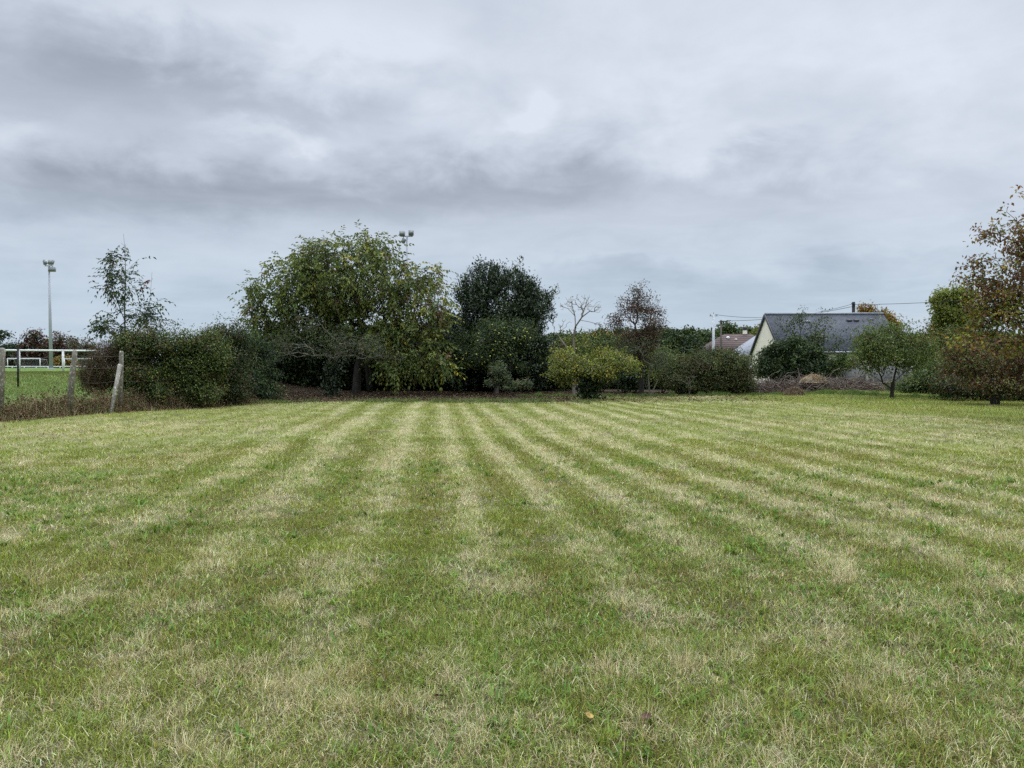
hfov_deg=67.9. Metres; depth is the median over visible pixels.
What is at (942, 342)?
shrub
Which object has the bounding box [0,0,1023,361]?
sky
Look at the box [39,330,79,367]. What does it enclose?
autumn tree
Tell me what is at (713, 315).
utility pole
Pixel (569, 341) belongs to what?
shrub
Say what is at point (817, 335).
tree
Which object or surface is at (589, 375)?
bush
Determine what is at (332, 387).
thorn tree
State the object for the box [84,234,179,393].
ash sapling
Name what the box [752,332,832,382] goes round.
shrub
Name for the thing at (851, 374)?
block wall
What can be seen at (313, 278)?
walnut tree
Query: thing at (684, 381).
bare twigs
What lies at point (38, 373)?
bank grass
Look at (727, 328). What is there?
tree
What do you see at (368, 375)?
bare tree
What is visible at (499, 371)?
bush
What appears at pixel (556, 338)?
hedge shrub
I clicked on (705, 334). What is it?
woods
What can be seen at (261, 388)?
hedge shrub
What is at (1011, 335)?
shrub
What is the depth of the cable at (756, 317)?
75.85 m
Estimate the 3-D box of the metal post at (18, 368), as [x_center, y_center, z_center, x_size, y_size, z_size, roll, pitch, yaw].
[-19.493,-0.576,29.995,0.086,1.601,0.070,0,1,0]
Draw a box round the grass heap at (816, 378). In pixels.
[798,374,827,382]
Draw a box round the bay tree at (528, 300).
[438,254,562,392]
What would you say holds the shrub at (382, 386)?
on the ground at (662, 428)
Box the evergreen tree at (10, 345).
[0,330,26,367]
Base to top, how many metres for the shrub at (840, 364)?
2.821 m
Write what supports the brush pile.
on the ground at (662, 428)
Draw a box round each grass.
[4,370,140,405]
[234,388,1023,405]
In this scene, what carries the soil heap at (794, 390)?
on the ground at (662, 428)
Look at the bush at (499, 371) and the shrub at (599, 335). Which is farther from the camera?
the shrub at (599, 335)
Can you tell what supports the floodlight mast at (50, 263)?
on the ground at (662, 428)
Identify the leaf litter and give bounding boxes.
[259,380,795,403]
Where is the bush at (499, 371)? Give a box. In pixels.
[483,360,533,397]
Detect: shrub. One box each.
[53,354,81,367]
[66,332,129,398]
[102,320,185,405]
[149,319,240,406]
[194,311,261,404]
[234,326,290,399]
[245,323,325,386]
[294,316,374,389]
[348,317,433,390]
[411,304,486,390]
[467,345,561,390]
[531,329,590,388]
[538,329,599,390]
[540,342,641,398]
[564,328,621,388]
[571,328,625,391]
[586,328,622,344]
[600,328,667,388]
[605,359,647,392]
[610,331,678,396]
[642,340,687,392]
[643,328,709,388]
[657,343,761,393]
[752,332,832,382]
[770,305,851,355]
[820,349,859,379]
[876,353,951,392]
[909,322,962,371]
[922,366,1023,400]
[937,333,1019,395]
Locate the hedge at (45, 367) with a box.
[5,356,128,367]
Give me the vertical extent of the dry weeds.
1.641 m
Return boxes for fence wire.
[5,355,148,400]
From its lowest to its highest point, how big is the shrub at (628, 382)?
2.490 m
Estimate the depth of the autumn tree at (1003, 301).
21.23 m
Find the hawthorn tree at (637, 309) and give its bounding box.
[600,281,670,393]
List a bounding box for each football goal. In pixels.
[7,358,48,367]
[64,358,89,367]
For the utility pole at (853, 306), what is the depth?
75.71 m
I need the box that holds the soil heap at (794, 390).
[782,386,805,395]
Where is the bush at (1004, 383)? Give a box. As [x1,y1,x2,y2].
[930,329,1023,404]
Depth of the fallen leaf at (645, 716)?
3.40 m
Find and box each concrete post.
[0,348,5,418]
[66,350,76,414]
[109,351,123,412]
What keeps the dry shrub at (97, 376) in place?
on the ground at (662, 428)
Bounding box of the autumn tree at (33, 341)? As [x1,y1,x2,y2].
[8,327,53,367]
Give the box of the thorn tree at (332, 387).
[262,306,407,395]
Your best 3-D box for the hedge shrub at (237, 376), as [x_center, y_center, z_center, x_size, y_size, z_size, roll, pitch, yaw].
[-12.154,-1.059,32.147,3.118,4.033,4.036,0,1,0]
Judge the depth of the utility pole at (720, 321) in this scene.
79.83 m
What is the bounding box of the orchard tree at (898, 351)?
[844,313,943,397]
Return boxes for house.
[704,327,753,353]
[749,304,899,383]
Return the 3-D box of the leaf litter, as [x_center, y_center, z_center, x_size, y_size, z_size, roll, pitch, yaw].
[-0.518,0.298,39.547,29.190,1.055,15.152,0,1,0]
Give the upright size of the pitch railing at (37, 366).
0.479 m
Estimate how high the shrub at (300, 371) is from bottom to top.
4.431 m
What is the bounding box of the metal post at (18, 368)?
[17,349,18,386]
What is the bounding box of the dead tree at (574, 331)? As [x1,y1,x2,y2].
[560,294,601,392]
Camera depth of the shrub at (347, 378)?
47.51 m
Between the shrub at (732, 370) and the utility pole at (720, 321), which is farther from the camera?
the utility pole at (720, 321)
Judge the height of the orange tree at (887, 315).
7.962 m
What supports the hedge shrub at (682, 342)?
on the ground at (662, 428)
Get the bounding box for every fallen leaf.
[586,712,593,717]
[641,712,651,718]
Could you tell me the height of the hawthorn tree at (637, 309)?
6.655 m
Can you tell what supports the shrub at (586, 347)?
on the ground at (662, 428)
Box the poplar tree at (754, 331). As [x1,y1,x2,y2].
[748,324,759,335]
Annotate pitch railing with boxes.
[5,349,104,370]
[5,366,80,368]
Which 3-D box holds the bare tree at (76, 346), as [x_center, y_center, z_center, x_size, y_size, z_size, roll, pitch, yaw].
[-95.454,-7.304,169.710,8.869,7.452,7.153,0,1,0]
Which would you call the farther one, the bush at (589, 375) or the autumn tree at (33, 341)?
the autumn tree at (33, 341)
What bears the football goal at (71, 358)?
on the ground at (662, 428)
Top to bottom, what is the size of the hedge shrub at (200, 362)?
3.591 m
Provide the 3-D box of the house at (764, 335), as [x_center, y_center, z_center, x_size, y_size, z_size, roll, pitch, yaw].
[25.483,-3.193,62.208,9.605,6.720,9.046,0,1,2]
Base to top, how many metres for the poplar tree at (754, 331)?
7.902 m
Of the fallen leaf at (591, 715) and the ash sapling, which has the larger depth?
the ash sapling
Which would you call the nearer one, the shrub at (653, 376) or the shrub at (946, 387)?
the shrub at (946, 387)
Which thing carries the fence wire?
attached to the concrete post at (2, 368)
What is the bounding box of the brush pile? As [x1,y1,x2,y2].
[734,368,891,393]
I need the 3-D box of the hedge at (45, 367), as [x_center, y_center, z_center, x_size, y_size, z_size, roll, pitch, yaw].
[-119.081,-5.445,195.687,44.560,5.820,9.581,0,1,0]
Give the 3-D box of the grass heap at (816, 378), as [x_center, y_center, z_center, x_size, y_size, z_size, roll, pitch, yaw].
[17.696,-0.339,44.496,1.866,0.582,1.471,0,1,0]
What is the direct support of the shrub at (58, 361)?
on the ground at (662, 428)
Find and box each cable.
[715,304,850,317]
[855,299,970,304]
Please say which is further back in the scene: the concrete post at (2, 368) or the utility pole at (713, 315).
the utility pole at (713, 315)
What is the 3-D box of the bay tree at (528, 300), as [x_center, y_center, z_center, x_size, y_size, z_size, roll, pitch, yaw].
[-0.743,-3.726,47.533,7.909,8.720,5.866,0,1,0]
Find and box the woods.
[545,324,1018,354]
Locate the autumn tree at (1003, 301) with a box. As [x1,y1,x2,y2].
[941,185,1023,361]
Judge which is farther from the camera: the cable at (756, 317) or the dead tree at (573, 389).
the cable at (756, 317)
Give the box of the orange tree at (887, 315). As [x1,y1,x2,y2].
[855,301,903,331]
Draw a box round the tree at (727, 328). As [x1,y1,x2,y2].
[715,320,742,337]
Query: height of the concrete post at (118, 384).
2.261 m
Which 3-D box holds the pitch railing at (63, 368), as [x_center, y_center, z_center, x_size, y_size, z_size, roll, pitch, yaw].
[-23.292,-1.142,38.845,8.639,1.244,0.388,-1,1,-28]
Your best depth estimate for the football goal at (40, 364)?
149.93 m
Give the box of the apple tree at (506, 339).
[442,310,547,394]
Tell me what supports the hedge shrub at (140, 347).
on the ground at (662, 428)
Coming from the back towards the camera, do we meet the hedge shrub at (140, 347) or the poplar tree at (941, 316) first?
the poplar tree at (941, 316)
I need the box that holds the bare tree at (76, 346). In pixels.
[64,335,101,367]
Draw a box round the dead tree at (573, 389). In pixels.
[552,320,574,394]
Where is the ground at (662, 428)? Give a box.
[0,368,1023,767]
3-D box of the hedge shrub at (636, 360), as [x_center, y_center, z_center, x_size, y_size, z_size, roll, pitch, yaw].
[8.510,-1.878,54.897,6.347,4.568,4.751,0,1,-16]
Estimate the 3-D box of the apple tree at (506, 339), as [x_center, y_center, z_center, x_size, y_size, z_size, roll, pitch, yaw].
[-0.905,-1.778,43.256,5.149,4.985,5.343,-1,2,-39]
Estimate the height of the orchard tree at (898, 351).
4.474 m
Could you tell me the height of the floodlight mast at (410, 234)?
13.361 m
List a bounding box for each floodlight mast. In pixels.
[43,260,55,368]
[399,230,413,321]
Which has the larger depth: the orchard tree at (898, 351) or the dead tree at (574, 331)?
the dead tree at (574, 331)
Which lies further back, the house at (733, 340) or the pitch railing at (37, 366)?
the pitch railing at (37, 366)
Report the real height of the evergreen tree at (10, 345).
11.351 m
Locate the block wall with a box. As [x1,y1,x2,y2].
[770,364,959,389]
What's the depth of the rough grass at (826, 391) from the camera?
38.36 m
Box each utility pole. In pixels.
[710,312,716,372]
[718,320,721,350]
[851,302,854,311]
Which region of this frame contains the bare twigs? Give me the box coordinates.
[672,368,696,394]
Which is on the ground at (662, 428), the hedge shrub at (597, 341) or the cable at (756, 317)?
the hedge shrub at (597, 341)
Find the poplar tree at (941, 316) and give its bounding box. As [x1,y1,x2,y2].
[920,283,986,346]
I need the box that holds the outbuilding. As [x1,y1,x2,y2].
[735,336,754,366]
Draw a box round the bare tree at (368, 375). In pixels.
[364,351,372,392]
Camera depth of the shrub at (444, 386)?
49.34 m
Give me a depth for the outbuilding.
71.96 m
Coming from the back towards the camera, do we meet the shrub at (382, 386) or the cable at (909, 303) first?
the cable at (909, 303)
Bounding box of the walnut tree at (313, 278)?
[227,220,474,395]
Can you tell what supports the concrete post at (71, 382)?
on the ground at (662, 428)
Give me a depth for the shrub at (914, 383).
42.58 m
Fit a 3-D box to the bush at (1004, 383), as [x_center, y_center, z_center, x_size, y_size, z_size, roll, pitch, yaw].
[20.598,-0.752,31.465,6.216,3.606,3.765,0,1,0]
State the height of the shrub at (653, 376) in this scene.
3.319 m
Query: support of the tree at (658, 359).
on the ground at (662, 428)
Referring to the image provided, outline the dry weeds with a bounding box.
[0,385,266,421]

